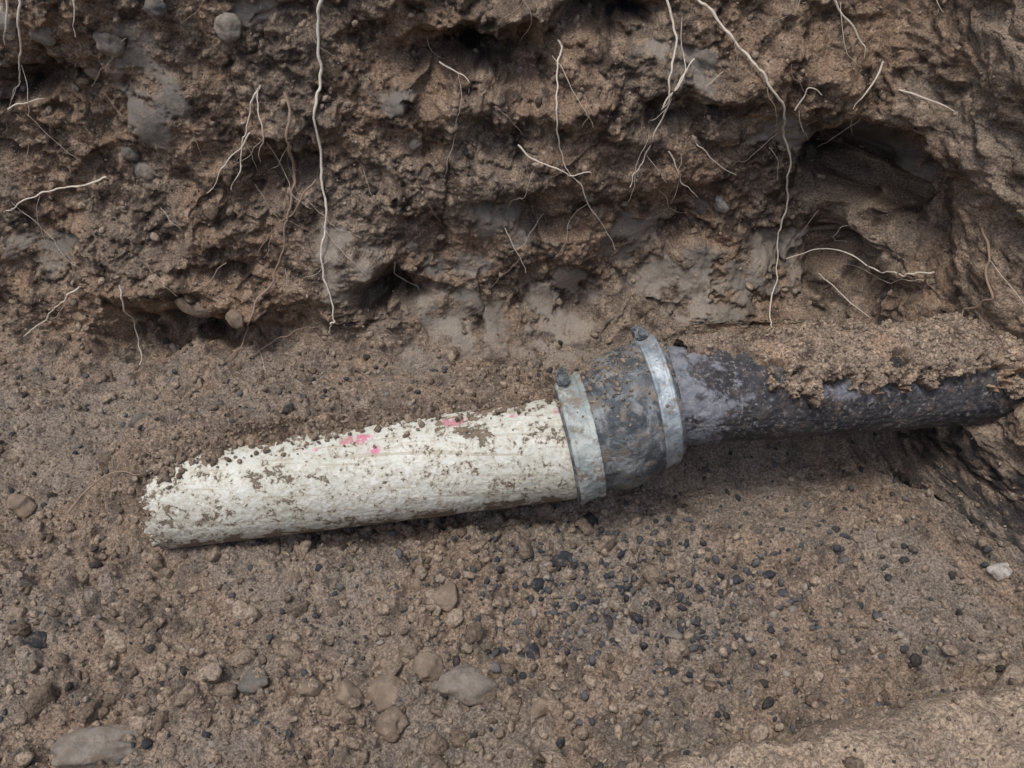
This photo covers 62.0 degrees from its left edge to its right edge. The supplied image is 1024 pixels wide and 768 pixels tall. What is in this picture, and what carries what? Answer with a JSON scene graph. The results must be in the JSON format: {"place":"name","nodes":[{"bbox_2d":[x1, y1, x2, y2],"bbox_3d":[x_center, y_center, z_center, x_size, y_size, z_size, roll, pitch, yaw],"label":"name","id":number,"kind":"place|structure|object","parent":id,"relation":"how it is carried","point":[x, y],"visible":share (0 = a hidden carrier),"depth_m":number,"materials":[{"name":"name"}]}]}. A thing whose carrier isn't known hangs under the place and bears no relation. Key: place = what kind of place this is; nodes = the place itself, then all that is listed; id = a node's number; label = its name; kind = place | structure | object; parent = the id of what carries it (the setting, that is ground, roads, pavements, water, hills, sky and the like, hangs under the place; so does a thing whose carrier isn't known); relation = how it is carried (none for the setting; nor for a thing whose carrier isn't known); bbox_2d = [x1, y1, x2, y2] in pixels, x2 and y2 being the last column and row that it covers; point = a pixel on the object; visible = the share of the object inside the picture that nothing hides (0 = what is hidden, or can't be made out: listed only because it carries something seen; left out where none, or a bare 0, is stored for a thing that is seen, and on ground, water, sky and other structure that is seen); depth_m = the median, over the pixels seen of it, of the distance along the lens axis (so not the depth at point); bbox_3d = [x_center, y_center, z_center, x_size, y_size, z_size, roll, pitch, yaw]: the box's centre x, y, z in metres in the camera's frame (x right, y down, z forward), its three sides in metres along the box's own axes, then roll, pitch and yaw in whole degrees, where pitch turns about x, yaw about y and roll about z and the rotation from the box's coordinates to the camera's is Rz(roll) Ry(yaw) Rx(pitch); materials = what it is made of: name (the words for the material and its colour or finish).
{"place":"outdoors","nodes":[
{"label":"outdoors","id":0,"kind":"place"},
{"bbox_2d":[0,363,1019,767],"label":"gravel","id":1,"kind":"structure","parent":0,"point":[496,667],"depth_m":0.89,"materials":[{"name":"grey gravel"}]},
{"bbox_2d":[0,0,1023,767],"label":"ground","id":2,"kind":"structure","parent":0,"point":[896,132],"depth_m":1.01,"materials":[{"name":"soil"}]},
{"bbox_2d":[0,0,16,39],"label":"stone","id":3,"kind":"object","parent":2,"relation":"on","point":[10,33],"visible":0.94,"depth_m":0.96,"materials":[{"name":"grey stone"}]},
{"bbox_2d":[6,493,36,517],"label":"stone","id":4,"kind":"object","parent":2,"relation":"on","point":[22,506],"visible":1,"depth_m":0.98,"materials":[{"name":"brown stone"}]},
{"bbox_2d":[23,631,46,649],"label":"stone","id":5,"kind":"object","parent":2,"relation":"on","point":[36,639],"visible":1,"depth_m":0.85,"materials":[{"name":"grey stone"}]},
{"bbox_2d":[28,26,55,46],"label":"stone","id":6,"kind":"object","parent":2,"relation":"on","point":[42,36],"visible":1,"depth_m":0.96,"materials":[{"name":"grey stone"}]},
{"bbox_2d":[84,67,100,80],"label":"stone","id":7,"kind":"object","parent":2,"relation":"on","point":[94,72],"visible":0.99,"depth_m":1.02,"materials":[{"name":"grey stone"}]},
{"bbox_2d":[50,724,143,767],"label":"stone","id":8,"kind":"object","parent":2,"relation":"on","point":[89,747],"visible":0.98,"depth_m":0.76,"materials":[{"name":"grey stone"}]},
{"bbox_2d":[92,31,125,57],"bbox_3d":[-0.463,-0.393,0.984,0.035,0.033,0.022,0,42,0],"label":"stone","id":9,"kind":"object","parent":2,"relation":"on","point":[110,45],"visible":1,"depth_m":0.98,"materials":[{"name":"grey stone"}]},
{"bbox_2d":[120,146,139,160],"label":"stone","id":10,"kind":"object","parent":2,"relation":"on","point":[127,153],"visible":1,"depth_m":1.07,"materials":[{"name":"grey stone"}]},
{"bbox_2d":[128,413,149,427],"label":"stone","id":11,"kind":"object","parent":2,"relation":"on","point":[135,418],"visible":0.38,"depth_m":0.97,"materials":[{"name":"grey stone"}]},
{"bbox_2d":[135,161,154,180],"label":"stone","id":12,"kind":"object","parent":2,"relation":"on","point":[144,170],"visible":1,"depth_m":1.08,"materials":[{"name":"grey stone"}]},
{"bbox_2d":[143,0,166,17],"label":"stone","id":13,"kind":"object","parent":2,"relation":"on","point":[155,8],"visible":1,"depth_m":0.94,"materials":[{"name":"grey stone"}]},
{"bbox_2d":[169,342,181,352],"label":"stone","id":14,"kind":"object","parent":2,"relation":"on","point":[173,345],"visible":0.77,"depth_m":1.22,"materials":[{"name":"stone"}]},
{"bbox_2d":[174,297,213,317],"bbox_3d":[-0.429,-0.105,1.152,0.057,0.033,0.023,13,44,14],"label":"stone","id":15,"kind":"object","parent":2,"relation":"on","point":[195,310],"visible":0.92,"depth_m":1.14,"materials":[{"name":"brown stone"}]},
{"bbox_2d":[213,12,241,42],"bbox_3d":[-0.326,-0.409,0.978,0.036,0.034,0.022,17,45,18],"label":"stone","id":16,"kind":"object","parent":2,"relation":"on","point":[227,27],"visible":1,"depth_m":0.97,"materials":[{"name":"grey stone"}]},
{"bbox_2d":[225,309,244,329],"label":"stone","id":17,"kind":"object","parent":2,"relation":"on","point":[234,318],"visible":0.99,"depth_m":1.12,"materials":[{"name":"brown stone"}]},
{"bbox_2d":[237,668,268,695],"bbox_3d":[-0.246,0.286,0.817,0.030,0.020,0.026,0,42,0],"label":"stone","id":18,"kind":"object","parent":2,"relation":"on","point":[250,684],"visible":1,"depth_m":0.81,"materials":[{"name":"grey stone"}]},
{"bbox_2d":[285,571,301,585],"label":"stone","id":19,"kind":"object","parent":2,"relation":"on","point":[291,578],"visible":1,"depth_m":0.90,"materials":[{"name":"brown stone"}]},
{"bbox_2d":[293,676,323,696],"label":"stone","id":20,"kind":"object","parent":2,"relation":"on","point":[306,691],"visible":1,"depth_m":0.80,"materials":[{"name":"brown stone"}]},
{"bbox_2d":[335,680,361,704],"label":"stone","id":21,"kind":"object","parent":2,"relation":"on","point":[346,689],"visible":0.87,"depth_m":0.81,"materials":[{"name":"brown stone"}]},
{"bbox_2d":[138,389,576,549],"bbox_3d":[-0.153,0.092,0.952,0.497,0.168,0.131,-3,42,-3],"label":"white drain pipe","id":22,"kind":"object","parent":2,"relation":"on","point":[286,475],"visible":1,"depth_m":0.90,"materials":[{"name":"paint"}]},
{"bbox_2d":[552,325,686,505],"bbox_3d":[0.116,0.037,0.942,0.155,0.174,0.151,-13,44,-14],"label":"pipe coupling","id":23,"kind":"object","parent":22,"relation":"attached to","point":[621,410],"visible":0.98,"depth_m":0.88,"materials":[{"name":"rubber"}]},
{"bbox_2d":[366,674,406,712],"bbox_3d":[-0.122,0.299,0.820,0.041,0.024,0.038,0,42,0],"label":"stone","id":24,"kind":"object","parent":2,"relation":"on","point":[382,692],"visible":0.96,"depth_m":0.81,"materials":[{"name":"brown stone"}]},
{"bbox_2d":[375,705,408,742],"bbox_3d":[-0.112,0.317,0.792,0.028,0.023,0.029,30,50,29],"label":"stone","id":25,"kind":"object","parent":2,"relation":"on","point":[391,723],"visible":1,"depth_m":0.79,"materials":[{"name":"brown stone"}]},
{"bbox_2d":[405,241,419,251],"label":"stone","id":26,"kind":"object","parent":2,"relation":"on","point":[411,246],"visible":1,"depth_m":1.13,"materials":[{"name":"grey stone"}]},
{"bbox_2d":[409,138,421,150],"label":"stone","id":27,"kind":"object","parent":2,"relation":"on","point":[415,144],"visible":1,"depth_m":1.05,"materials":[{"name":"grey stone"}]},
{"bbox_2d":[412,651,443,681],"bbox_3d":[-0.081,0.276,0.833,0.034,0.022,0.029,0,42,0],"label":"stone","id":28,"kind":"object","parent":2,"relation":"on","point":[428,666],"visible":0.98,"depth_m":0.82,"materials":[{"name":"brown stone"}]},
{"bbox_2d":[433,582,458,611],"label":"stone","id":29,"kind":"object","parent":2,"relation":"on","point":[446,597],"visible":1,"depth_m":0.87,"materials":[{"name":"brown stone"}]},
{"bbox_2d":[431,663,497,705],"bbox_3d":[-0.044,0.290,0.818,0.045,0.034,0.052,33,52,31],"label":"stone","id":30,"kind":"object","parent":2,"relation":"on","point":[467,684],"visible":1,"depth_m":0.81,"materials":[{"name":"grey stone"}]},
{"bbox_2d":[0,0,1023,767],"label":"soil clods","id":31,"kind":"object","parent":2,"relation":"on","point":[946,646],"visible":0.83,"depth_m":0.90,"materials":[{"name":"brown soil"}]},
{"bbox_2d":[0,371,1023,767],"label":"pebbles","id":32,"kind":"object","parent":2,"relation":"on","point":[34,705],"visible":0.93,"depth_m":0.83,"materials":[{"name":"stone"}]},
{"bbox_2d":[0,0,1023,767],"bbox_3d":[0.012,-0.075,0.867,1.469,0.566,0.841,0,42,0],"label":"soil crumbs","id":33,"kind":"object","parent":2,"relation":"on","point":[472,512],"visible":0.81,"depth_m":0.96,"materials":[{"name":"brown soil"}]},
{"bbox_2d":[3,0,1023,510],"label":"plant roots","id":34,"kind":"object","parent":2,"relation":"on","point":[319,48],"visible":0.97,"depth_m":1.03,"materials":[{"name":"beige plant"}]},
{"bbox_2d":[521,643,539,660],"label":"stone","id":35,"kind":"object","parent":2,"relation":"on","point":[532,652],"visible":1,"depth_m":0.84,"materials":[{"name":"grey stone"}]},
{"bbox_2d":[528,698,546,717],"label":"stone","id":36,"kind":"object","parent":2,"relation":"on","point":[538,708],"visible":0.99,"depth_m":0.80,"materials":[{"name":"brown stone"}]},
{"bbox_2d":[531,578,544,591],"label":"stone","id":37,"kind":"object","parent":2,"relation":"on","point":[539,585],"visible":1,"depth_m":0.89,"materials":[{"name":"grey stone"}]},
{"bbox_2d":[551,551,573,567],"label":"stone","id":38,"kind":"object","parent":2,"relation":"on","point":[563,559],"visible":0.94,"depth_m":0.93,"materials":[{"name":"grey stone"}]},
{"bbox_2d":[583,512,598,525],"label":"stone","id":39,"kind":"object","parent":2,"relation":"on","point":[591,518],"visible":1,"depth_m":0.98,"materials":[{"name":"black stone"}]},
{"bbox_2d":[648,599,660,610],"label":"stone","id":40,"kind":"object","parent":2,"relation":"on","point":[653,604],"visible":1,"depth_m":0.87,"materials":[{"name":"grey stone"}]},
{"bbox_2d":[665,629,682,639],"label":"stone","id":41,"kind":"object","parent":2,"relation":"on","point":[675,633],"visible":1,"depth_m":0.84,"materials":[{"name":"beige stone"}]},
{"bbox_2d":[696,197,708,212],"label":"stone","id":42,"kind":"object","parent":2,"relation":"on","point":[702,204],"visible":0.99,"depth_m":1.14,"materials":[{"name":"grey stone"}]},
{"bbox_2d":[714,195,729,212],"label":"stone","id":43,"kind":"object","parent":2,"relation":"on","point":[720,205],"visible":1,"depth_m":1.13,"materials":[{"name":"grey stone"}]},
{"bbox_2d":[667,311,1023,444],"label":"cast iron pipe","id":44,"kind":"object","parent":2,"relation":"on","point":[823,377],"visible":0.93,"depth_m":0.92,"materials":[{"name":"metal"}]},
{"bbox_2d":[986,562,1012,580],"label":"stone","id":45,"kind":"object","parent":2,"relation":"on","point":[1000,571],"visible":1,"depth_m":0.89,"materials":[{"name":"white stone"}]}
]}

